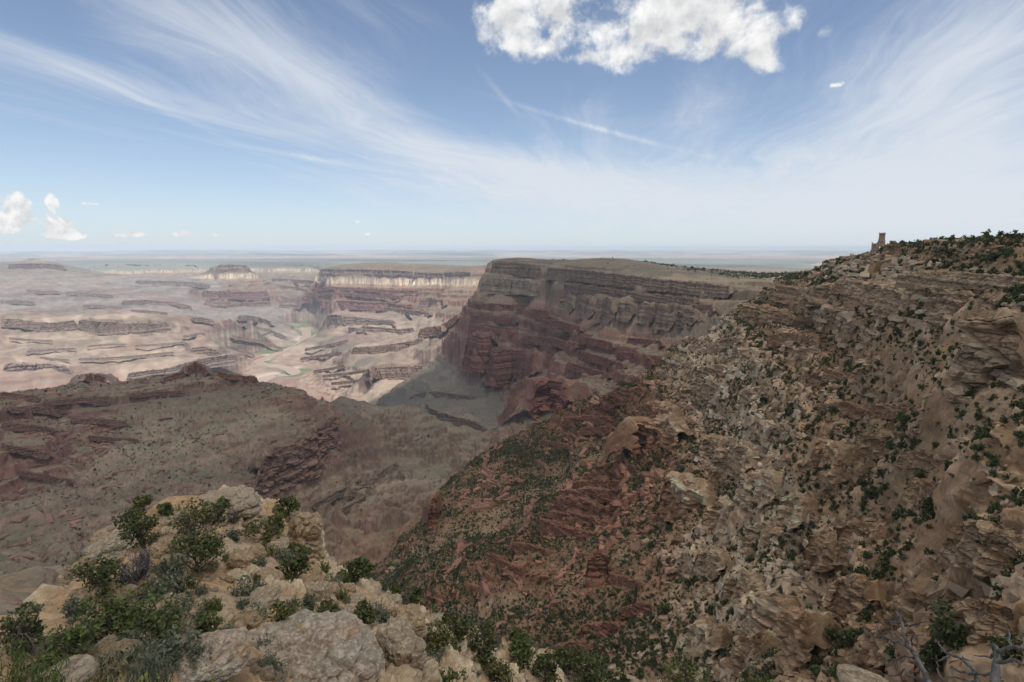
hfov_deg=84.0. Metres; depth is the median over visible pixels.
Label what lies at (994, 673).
dead tree
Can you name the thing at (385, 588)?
sagebrush
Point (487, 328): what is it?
cliff
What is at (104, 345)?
cliff
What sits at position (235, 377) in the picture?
cliff
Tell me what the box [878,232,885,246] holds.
watchtower
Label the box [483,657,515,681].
juniper tree
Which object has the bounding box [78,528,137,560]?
slab
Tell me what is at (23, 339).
cliff
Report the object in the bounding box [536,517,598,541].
cliff
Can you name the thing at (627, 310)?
cliff
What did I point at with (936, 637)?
slope tree
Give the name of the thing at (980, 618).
cliff
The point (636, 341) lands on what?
cliff
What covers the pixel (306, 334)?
river
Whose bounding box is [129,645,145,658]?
grass tuft
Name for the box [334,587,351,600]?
bush
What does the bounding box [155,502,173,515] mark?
juniper tree
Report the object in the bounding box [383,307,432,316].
cliff
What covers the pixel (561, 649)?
juniper tree
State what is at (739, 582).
cliff
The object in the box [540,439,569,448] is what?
cliff
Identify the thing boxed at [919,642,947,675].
slope tree
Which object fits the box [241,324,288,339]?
cliff
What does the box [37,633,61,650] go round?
sagebrush
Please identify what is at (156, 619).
juniper tree
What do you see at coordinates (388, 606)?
rock
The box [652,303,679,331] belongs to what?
cliff
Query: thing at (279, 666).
sagebrush
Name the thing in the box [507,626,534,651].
juniper tree
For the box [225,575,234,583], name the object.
stone
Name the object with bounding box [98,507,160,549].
juniper tree
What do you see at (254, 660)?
stone
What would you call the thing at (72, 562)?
grass tuft
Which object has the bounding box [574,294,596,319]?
cliff
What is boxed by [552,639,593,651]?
cliff
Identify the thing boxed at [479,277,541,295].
cliff
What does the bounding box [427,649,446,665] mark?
sagebrush
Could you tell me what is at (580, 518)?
cliff
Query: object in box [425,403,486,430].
cliff
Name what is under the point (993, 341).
cliff
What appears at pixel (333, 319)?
cliff
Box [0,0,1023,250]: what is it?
sky
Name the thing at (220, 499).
juniper tree
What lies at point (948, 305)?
cliff
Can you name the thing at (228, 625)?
sagebrush
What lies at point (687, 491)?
rock
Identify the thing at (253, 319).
cliff
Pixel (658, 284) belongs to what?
cliff
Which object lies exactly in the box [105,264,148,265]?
cliff
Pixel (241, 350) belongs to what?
cliff
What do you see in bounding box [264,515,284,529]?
juniper tree
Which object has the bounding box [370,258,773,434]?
canyon wall terrain
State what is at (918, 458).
cliff
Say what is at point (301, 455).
cliff
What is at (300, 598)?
stone
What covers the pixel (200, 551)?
juniper tree
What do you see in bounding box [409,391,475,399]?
cliff
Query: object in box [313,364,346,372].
cliff
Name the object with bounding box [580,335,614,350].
cliff
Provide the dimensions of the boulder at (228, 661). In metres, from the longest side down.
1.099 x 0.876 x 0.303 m
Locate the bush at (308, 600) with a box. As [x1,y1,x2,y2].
[302,591,317,610]
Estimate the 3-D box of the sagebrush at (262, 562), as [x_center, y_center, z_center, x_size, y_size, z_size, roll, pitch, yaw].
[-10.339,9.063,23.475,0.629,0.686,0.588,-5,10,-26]
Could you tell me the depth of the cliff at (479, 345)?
3483.15 m
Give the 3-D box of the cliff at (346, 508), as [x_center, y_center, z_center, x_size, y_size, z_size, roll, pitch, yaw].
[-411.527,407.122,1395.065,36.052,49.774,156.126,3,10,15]
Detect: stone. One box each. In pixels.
[20,659,38,680]
[27,644,44,656]
[63,582,124,608]
[90,639,135,658]
[94,634,119,646]
[101,551,125,566]
[107,524,115,531]
[120,584,138,597]
[120,638,140,653]
[133,572,153,589]
[153,592,191,612]
[159,553,186,568]
[165,632,186,643]
[199,560,219,572]
[209,587,218,591]
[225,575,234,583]
[226,548,255,568]
[235,596,248,602]
[247,660,254,667]
[249,666,260,673]
[250,658,259,662]
[251,642,258,649]
[253,567,284,580]
[258,515,266,523]
[258,664,274,681]
[259,672,267,681]
[273,666,287,681]
[286,597,303,608]
[309,566,322,574]
[327,581,340,595]
[336,559,344,564]
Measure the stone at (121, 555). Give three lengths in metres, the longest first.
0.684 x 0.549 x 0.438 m
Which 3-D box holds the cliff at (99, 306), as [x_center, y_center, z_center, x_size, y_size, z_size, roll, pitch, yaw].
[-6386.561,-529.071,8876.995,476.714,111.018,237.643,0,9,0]
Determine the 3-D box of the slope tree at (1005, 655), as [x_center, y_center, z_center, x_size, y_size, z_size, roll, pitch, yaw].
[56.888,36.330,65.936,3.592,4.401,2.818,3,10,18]
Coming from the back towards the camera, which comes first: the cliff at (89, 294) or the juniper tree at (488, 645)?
the cliff at (89, 294)
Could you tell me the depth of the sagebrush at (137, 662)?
5.87 m
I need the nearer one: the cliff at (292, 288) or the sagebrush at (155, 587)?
the sagebrush at (155, 587)
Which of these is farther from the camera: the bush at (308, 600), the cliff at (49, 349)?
the cliff at (49, 349)
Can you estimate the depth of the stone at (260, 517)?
30.17 m
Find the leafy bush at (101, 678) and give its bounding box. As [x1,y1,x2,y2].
[87,665,115,681]
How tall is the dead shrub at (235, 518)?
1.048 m
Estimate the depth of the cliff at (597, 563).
475.22 m
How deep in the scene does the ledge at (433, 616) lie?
37.75 m
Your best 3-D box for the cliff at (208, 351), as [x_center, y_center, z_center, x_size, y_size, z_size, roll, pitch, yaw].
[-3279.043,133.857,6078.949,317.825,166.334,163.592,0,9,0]
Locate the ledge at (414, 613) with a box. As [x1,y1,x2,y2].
[396,603,427,637]
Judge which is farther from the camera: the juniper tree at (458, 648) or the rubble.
the rubble
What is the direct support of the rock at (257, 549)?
on the spur ground at (51, 597)
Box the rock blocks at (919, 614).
[550,251,1023,681]
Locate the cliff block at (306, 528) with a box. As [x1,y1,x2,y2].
[285,511,324,560]
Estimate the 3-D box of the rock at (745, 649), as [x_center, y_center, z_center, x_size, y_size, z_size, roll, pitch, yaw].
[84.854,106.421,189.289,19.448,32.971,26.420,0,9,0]
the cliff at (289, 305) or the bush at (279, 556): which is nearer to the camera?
the bush at (279, 556)
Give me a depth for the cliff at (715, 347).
874.03 m
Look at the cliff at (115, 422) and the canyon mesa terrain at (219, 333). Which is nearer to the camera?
the cliff at (115, 422)
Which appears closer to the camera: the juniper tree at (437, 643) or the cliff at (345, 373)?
the juniper tree at (437, 643)
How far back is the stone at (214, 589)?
16.97 m
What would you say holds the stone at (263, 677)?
on the spur ground at (51, 597)
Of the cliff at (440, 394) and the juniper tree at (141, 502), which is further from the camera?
the cliff at (440, 394)
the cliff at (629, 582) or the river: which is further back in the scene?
the river
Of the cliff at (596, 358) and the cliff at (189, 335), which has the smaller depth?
the cliff at (596, 358)
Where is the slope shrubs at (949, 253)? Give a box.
[1,229,990,633]
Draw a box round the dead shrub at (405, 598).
[401,589,409,604]
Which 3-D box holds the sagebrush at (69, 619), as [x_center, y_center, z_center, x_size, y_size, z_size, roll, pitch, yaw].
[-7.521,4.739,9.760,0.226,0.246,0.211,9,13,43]
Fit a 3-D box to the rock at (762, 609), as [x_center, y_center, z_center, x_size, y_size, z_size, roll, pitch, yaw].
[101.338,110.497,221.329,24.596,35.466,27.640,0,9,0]
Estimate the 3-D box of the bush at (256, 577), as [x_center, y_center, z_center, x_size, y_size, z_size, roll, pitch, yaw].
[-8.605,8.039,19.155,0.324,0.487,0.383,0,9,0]
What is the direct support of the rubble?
on the hillside
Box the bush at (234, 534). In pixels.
[224,522,242,542]
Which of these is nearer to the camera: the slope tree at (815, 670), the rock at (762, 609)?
the slope tree at (815, 670)
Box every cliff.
[0,318,77,331]
[0,391,40,401]
[1,300,35,304]
[1,422,55,434]
[1,444,51,459]
[3,362,74,374]
[6,406,61,416]
[8,263,65,270]
[9,337,52,341]
[18,469,75,484]
[25,348,76,352]
[26,289,58,293]
[39,357,70,361]
[53,397,109,405]
[65,292,112,297]
[67,372,119,384]
[70,417,127,425]
[77,319,170,335]
[78,352,173,360]
[83,304,121,308]
[87,343,125,346]
[88,435,140,442]
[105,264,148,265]
[122,300,192,308]
[126,353,235,379]
[130,390,183,397]
[131,310,167,313]
[135,280,209,287]
[135,341,184,346]
[161,371,184,383]
[179,361,214,376]
[182,333,204,337]
[190,317,213,323]
[191,346,220,355]
[201,290,269,299]
[204,301,270,307]
[214,264,252,278]
[218,371,256,382]
[225,346,254,356]
[230,335,282,350]
[235,315,274,325]
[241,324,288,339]
[247,414,344,498]
[272,278,317,283]
[279,285,311,293]
[279,304,301,308]
[287,264,321,270]
[300,351,343,359]
[301,296,318,303]
[305,339,348,350]
[307,292,400,298]
[311,287,418,293]
[311,478,361,509]
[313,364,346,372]
[318,268,414,281]
[321,299,417,310]
[322,369,371,377]
[326,314,342,328]
[328,496,365,515]
[331,377,371,384]
[342,316,395,325]
[348,327,367,333]
[348,462,397,498]
[351,337,424,354]
[362,325,414,334]
[363,322,396,327]
[373,364,425,378]
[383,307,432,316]
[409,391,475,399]
[413,271,472,281]
[418,297,449,308]
[418,325,447,337]
[422,491,442,529]
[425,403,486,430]
[440,313,459,329]
[462,330,497,373]
[462,557,479,573]
[468,323,514,335]
[470,314,518,324]
[473,303,513,310]
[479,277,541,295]
[481,345,551,387]
[488,552,526,575]
[490,260,543,277]
[496,375,591,425]
[510,542,551,556]
[515,307,551,319]
[521,334,580,350]
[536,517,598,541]
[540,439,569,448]
[541,319,586,333]
[545,267,734,297]
[545,509,610,528]
[549,281,701,305]
[551,494,613,519]
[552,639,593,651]
[555,293,576,314]
[558,487,619,502]
[562,415,614,426]
[565,362,612,380]
[572,479,620,488]
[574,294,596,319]
[577,620,627,639]
[578,350,628,369]
[578,425,616,435]
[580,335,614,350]
[580,402,619,415]
[583,470,616,480]
[585,548,608,581]
[591,296,619,324]
[599,386,646,410]
[601,414,697,463]
[607,573,644,591]
[616,300,636,322]
[616,351,655,368]
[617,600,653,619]
[626,337,666,348]
[635,301,656,326]
[643,399,684,418]
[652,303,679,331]
[652,303,719,316]
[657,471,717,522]
[674,305,705,328]
[679,380,718,402]
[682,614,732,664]
[691,544,733,582]
[694,364,730,382]
[695,433,728,463]
[701,498,734,537]
[706,336,737,355]
[707,441,766,484]
[720,567,767,606]
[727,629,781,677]
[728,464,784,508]
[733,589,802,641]
[736,303,789,318]
[738,386,771,405]
[739,520,786,555]
[755,313,808,328]
[761,422,796,442]
[765,331,822,347]
[766,284,803,303]
[769,607,842,675]
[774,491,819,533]
[798,436,854,484]
[799,278,953,320]
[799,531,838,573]
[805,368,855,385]
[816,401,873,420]
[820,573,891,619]
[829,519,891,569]
[851,428,905,461]
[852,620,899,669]
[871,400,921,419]
[878,589,958,637]
[893,449,952,471]
[894,270,1023,290]
[902,477,937,506]
[925,289,1012,328]
[934,307,1023,404]
[939,519,1023,576]
[940,597,1023,654]
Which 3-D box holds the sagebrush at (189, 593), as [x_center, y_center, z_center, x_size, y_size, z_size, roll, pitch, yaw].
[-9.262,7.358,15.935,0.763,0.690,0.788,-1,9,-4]
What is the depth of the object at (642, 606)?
372.00 m
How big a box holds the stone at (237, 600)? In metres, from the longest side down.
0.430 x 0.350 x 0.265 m
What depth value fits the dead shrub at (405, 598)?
33.71 m
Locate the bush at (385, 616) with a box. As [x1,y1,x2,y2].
[377,606,394,623]
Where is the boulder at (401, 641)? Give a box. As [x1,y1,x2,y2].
[376,615,427,681]
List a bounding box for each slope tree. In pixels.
[657,598,672,615]
[679,664,695,674]
[763,671,775,681]
[808,664,827,678]
[823,624,845,644]
[827,665,836,676]
[841,626,860,645]
[883,644,895,658]
[918,493,933,514]
[919,639,942,667]
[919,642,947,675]
[925,593,970,651]
[933,614,952,644]
[985,632,1023,662]
[991,591,1001,600]
[996,558,1023,576]
[998,638,1021,644]
[1015,550,1023,564]
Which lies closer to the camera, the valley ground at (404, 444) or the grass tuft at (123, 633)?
the grass tuft at (123, 633)
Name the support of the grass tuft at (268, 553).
on the spur ground at (51, 597)
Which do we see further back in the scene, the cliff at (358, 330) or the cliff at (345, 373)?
the cliff at (358, 330)
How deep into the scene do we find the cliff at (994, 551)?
94.34 m
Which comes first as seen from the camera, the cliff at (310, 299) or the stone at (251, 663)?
the stone at (251, 663)
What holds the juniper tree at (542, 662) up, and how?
on the spur ground at (51, 597)
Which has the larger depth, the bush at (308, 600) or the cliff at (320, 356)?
the cliff at (320, 356)
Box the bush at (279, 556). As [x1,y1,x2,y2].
[272,548,294,563]
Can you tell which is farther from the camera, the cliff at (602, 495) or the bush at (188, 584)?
the cliff at (602, 495)
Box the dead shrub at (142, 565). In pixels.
[112,542,155,584]
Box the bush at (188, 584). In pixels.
[182,572,202,588]
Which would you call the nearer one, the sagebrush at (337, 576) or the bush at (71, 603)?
the bush at (71, 603)
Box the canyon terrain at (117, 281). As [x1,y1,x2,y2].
[0,258,486,335]
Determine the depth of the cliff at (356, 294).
9625.50 m
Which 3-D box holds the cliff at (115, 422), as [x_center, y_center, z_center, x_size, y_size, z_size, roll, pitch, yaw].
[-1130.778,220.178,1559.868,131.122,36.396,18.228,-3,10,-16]
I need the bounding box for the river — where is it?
[253,328,310,381]
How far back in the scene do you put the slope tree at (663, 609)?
348.65 m
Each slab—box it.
[57,556,94,586]
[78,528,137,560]
[89,516,139,544]
[154,592,175,603]
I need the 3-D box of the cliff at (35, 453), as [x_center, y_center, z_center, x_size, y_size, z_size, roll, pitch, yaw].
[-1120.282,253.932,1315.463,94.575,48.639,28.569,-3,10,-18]
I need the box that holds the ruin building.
[871,241,879,251]
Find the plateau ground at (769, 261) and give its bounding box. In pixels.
[0,249,869,279]
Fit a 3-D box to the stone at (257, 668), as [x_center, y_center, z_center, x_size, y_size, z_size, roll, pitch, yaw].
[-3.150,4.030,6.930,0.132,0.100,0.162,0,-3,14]
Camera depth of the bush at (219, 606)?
15.54 m
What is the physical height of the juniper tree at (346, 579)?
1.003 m
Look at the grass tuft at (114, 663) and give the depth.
5.67 m
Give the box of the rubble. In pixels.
[0,234,1023,681]
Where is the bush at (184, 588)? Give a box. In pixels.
[174,585,187,593]
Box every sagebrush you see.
[28,656,58,674]
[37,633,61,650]
[55,617,101,637]
[67,612,78,622]
[75,548,87,560]
[95,649,122,672]
[99,651,132,681]
[99,660,128,679]
[100,544,117,556]
[101,661,127,681]
[112,628,148,644]
[116,633,170,681]
[124,628,153,644]
[128,652,150,672]
[136,576,169,602]
[142,564,179,594]
[143,634,171,652]
[146,651,168,675]
[148,560,157,573]
[151,561,170,573]
[154,555,194,591]
[157,611,204,662]
[157,638,183,659]
[161,647,182,676]
[174,641,211,674]
[181,586,199,602]
[191,582,207,596]
[193,592,219,610]
[198,583,209,594]
[216,620,239,629]
[224,572,262,596]
[238,601,268,618]
[255,554,267,566]
[256,634,274,648]
[258,648,279,665]
[258,658,281,672]
[265,658,285,680]
[323,571,342,586]
[341,596,352,603]
[371,601,384,614]
[380,582,389,590]
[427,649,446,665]
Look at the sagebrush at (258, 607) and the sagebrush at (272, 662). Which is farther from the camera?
the sagebrush at (258, 607)
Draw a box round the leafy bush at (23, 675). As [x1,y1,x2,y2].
[0,640,102,681]
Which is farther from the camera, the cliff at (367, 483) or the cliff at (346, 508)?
the cliff at (367, 483)
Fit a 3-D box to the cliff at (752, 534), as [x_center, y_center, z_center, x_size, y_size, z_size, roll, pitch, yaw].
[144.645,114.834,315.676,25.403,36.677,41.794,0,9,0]
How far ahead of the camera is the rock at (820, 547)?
217.62 m
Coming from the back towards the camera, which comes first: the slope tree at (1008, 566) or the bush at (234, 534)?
the slope tree at (1008, 566)
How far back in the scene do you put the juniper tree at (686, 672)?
17.24 m
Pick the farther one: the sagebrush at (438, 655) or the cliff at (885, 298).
the cliff at (885, 298)
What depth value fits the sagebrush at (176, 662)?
6.10 m
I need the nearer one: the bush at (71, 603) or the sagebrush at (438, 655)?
the bush at (71, 603)
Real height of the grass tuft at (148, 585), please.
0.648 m
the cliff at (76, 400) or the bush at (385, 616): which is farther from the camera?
the cliff at (76, 400)
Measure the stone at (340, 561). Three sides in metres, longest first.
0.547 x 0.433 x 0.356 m
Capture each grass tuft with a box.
[58,640,98,661]
[64,554,78,564]
[90,647,128,681]
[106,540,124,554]
[108,623,134,638]
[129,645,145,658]
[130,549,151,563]
[132,577,154,598]
[172,610,193,629]
[265,543,276,556]
[315,591,323,601]
[323,589,333,598]
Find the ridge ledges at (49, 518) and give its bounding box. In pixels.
[0,371,359,561]
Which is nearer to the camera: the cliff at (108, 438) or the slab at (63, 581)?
the slab at (63, 581)
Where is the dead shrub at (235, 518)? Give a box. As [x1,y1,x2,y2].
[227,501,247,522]
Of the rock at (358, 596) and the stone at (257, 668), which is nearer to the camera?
the stone at (257, 668)
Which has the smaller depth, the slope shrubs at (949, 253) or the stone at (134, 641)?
the stone at (134, 641)
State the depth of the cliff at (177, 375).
1833.79 m
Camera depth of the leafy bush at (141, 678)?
5.06 m
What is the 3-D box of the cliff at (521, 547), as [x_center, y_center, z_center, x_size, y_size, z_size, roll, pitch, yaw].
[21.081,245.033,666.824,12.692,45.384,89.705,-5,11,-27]
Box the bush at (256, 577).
[251,574,260,583]
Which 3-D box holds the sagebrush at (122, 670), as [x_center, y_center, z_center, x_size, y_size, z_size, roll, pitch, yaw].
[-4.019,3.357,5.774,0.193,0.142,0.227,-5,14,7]
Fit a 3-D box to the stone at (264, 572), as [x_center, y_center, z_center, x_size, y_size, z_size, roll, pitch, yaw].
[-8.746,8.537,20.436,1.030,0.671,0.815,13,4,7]
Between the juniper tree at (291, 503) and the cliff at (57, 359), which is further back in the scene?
the cliff at (57, 359)
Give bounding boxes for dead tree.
[875,611,932,681]
[935,641,979,681]
[970,625,1023,681]
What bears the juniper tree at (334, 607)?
on the spur ground at (51, 597)
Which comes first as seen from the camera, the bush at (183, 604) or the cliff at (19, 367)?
the bush at (183, 604)
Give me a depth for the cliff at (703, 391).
774.50 m
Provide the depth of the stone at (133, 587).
14.23 m
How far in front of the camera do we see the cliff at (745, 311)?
913.20 m
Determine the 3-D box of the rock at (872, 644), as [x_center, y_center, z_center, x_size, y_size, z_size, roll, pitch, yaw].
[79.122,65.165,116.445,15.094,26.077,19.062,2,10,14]
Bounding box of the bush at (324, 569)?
[317,559,330,573]
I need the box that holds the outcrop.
[198,485,261,521]
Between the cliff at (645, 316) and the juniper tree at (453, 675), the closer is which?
the juniper tree at (453, 675)
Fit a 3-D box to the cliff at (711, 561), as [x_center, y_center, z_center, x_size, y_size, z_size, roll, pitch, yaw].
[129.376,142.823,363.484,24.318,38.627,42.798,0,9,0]
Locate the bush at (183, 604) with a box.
[160,592,196,619]
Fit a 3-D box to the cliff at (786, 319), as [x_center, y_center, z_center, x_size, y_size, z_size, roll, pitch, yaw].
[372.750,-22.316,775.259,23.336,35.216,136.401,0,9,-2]
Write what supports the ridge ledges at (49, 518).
on the red ridge terrain at (36, 572)
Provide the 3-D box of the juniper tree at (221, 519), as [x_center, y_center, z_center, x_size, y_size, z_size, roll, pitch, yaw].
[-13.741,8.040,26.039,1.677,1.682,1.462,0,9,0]
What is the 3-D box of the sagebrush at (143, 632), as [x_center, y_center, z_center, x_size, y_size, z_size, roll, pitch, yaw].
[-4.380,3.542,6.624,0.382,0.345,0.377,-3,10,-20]
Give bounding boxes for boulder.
[173,626,250,681]
[227,607,262,630]
[249,608,384,681]
[376,615,427,681]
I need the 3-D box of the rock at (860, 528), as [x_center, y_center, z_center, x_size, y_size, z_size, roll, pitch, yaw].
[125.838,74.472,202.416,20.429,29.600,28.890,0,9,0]
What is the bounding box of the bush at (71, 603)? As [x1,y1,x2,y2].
[57,592,97,617]
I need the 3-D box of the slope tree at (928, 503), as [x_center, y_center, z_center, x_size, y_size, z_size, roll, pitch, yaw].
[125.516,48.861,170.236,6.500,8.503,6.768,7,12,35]
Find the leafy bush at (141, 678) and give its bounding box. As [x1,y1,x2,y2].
[119,667,172,681]
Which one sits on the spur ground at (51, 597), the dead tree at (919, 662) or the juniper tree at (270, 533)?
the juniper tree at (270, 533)
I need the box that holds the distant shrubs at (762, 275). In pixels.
[0,257,793,539]
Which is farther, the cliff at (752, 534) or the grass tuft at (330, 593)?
the cliff at (752, 534)
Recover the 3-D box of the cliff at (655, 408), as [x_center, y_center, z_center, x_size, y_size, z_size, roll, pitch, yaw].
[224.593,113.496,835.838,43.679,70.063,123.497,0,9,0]
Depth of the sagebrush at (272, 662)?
7.13 m
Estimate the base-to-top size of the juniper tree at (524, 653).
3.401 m
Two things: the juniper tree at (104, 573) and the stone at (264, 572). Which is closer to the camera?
the juniper tree at (104, 573)
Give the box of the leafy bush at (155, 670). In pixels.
[124,640,181,681]
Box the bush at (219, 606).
[204,597,224,612]
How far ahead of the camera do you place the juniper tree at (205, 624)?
7.32 m
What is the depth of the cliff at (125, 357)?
5326.79 m
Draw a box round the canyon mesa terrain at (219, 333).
[0,308,441,402]
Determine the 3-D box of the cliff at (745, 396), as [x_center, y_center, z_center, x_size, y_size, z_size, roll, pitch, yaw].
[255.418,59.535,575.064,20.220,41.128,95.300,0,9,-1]
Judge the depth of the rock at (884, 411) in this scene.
252.01 m
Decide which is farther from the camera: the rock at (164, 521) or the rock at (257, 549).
the rock at (164, 521)
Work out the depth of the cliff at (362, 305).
9185.77 m
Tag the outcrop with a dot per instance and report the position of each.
(249, 497)
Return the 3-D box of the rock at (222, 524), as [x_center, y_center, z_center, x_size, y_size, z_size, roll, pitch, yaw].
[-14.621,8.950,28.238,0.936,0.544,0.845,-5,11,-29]
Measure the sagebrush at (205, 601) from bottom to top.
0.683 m
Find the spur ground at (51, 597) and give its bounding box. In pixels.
[0,485,607,681]
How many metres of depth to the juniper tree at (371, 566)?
32.60 m
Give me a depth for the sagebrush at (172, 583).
15.24 m
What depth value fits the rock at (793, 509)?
298.56 m
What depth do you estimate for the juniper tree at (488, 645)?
40.80 m
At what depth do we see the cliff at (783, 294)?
892.50 m
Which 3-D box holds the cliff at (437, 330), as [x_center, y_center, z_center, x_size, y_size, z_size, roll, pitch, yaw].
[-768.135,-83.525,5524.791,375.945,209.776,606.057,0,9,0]
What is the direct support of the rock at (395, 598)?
on the spur ground at (51, 597)
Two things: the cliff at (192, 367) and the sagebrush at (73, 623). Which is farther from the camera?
the cliff at (192, 367)
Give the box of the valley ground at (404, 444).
[274,396,548,563]
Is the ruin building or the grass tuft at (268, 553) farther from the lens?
the ruin building
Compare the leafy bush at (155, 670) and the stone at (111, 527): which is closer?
the leafy bush at (155, 670)
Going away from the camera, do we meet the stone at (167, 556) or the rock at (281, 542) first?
the stone at (167, 556)
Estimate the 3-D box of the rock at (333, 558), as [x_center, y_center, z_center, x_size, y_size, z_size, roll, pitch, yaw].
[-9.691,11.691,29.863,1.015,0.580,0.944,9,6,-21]
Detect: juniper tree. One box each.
[0,600,47,660]
[36,605,104,667]
[54,552,123,600]
[57,575,155,646]
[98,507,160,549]
[104,580,183,642]
[131,494,152,510]
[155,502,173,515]
[157,497,226,541]
[161,514,228,572]
[189,606,223,633]
[201,498,226,527]
[216,495,232,507]
[239,509,302,546]
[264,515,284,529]
[266,587,307,621]
[267,494,303,517]
[274,539,318,580]
[316,596,340,612]
[336,569,350,583]
[340,554,369,583]
[353,599,378,624]
[361,560,375,578]
[391,583,401,593]
[402,587,423,603]
[423,618,457,655]
[439,662,466,681]
[440,611,473,642]
[450,637,463,654]
[466,612,501,663]
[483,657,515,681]
[506,636,535,672]
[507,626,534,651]
[531,649,562,681]
[552,645,569,662]
[559,642,607,681]
[653,652,724,681]
[736,667,772,681]
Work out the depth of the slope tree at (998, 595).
75.72 m
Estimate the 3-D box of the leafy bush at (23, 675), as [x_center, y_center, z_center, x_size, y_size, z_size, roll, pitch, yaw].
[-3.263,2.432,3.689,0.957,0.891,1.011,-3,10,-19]
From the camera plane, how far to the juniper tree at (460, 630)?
38.59 m
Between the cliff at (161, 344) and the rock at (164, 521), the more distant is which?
the cliff at (161, 344)
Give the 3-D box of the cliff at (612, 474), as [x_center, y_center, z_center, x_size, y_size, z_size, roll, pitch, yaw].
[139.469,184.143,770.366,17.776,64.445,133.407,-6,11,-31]
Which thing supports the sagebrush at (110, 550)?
on the spur ground at (51, 597)
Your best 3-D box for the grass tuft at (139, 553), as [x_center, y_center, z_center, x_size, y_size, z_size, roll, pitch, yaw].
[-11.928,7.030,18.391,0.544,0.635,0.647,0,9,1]
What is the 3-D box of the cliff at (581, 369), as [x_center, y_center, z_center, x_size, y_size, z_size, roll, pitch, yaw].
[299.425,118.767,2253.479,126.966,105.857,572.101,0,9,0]
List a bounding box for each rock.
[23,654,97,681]
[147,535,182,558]
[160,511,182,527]
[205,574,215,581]
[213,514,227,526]
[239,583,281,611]
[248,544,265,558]
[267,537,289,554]
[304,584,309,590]
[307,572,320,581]
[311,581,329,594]
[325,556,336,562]
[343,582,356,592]
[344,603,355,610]
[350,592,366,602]
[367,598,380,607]
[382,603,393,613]
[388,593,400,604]
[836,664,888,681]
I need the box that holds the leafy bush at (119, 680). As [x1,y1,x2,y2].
[92,673,142,681]
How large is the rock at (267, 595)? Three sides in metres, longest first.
1.498 x 1.118 x 0.463 m
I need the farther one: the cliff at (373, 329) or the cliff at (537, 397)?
the cliff at (373, 329)
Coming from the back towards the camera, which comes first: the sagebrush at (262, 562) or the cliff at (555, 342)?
the cliff at (555, 342)
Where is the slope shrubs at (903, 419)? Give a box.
[488,229,1023,681]
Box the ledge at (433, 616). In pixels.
[428,613,441,625]
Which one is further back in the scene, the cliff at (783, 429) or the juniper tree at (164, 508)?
the cliff at (783, 429)
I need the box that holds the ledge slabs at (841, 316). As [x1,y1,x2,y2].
[425,252,1023,681]
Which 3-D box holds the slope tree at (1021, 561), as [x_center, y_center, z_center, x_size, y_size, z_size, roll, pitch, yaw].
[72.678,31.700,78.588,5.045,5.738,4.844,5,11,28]
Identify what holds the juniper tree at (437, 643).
on the spur ground at (51, 597)
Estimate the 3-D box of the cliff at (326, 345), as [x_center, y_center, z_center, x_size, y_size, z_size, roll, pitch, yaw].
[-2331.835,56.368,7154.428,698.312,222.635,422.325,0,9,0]
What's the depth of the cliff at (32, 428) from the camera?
1442.52 m
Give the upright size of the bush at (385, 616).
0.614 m
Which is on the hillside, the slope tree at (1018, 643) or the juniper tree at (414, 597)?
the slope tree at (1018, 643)
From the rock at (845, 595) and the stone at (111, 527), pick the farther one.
the rock at (845, 595)
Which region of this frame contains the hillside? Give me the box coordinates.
[370,238,1023,681]
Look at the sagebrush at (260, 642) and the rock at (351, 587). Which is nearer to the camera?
the sagebrush at (260, 642)
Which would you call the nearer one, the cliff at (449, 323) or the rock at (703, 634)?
the rock at (703, 634)
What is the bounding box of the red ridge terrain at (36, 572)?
[0,372,370,614]
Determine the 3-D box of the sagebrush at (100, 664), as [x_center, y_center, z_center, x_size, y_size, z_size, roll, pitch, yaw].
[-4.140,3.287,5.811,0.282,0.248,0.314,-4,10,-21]
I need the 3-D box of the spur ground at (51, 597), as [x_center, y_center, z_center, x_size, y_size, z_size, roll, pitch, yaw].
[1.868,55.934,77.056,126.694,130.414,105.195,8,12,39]
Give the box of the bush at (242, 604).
[236,598,249,609]
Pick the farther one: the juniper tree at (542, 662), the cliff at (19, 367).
the cliff at (19, 367)
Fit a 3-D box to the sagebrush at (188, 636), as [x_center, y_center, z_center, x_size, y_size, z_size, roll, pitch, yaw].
[-3.711,3.400,6.367,0.564,0.510,0.582,-2,10,-10]
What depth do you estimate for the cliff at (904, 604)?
107.45 m
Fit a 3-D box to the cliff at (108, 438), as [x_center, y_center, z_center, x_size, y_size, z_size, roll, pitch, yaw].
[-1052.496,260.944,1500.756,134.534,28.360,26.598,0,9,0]
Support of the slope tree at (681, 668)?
on the hillside
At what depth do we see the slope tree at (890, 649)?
104.24 m
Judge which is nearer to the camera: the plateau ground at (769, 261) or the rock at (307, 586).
the rock at (307, 586)
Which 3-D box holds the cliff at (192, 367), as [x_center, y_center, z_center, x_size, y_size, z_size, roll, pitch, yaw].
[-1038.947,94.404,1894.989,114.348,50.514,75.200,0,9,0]
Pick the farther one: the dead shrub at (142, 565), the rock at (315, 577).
the rock at (315, 577)
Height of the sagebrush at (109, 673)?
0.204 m

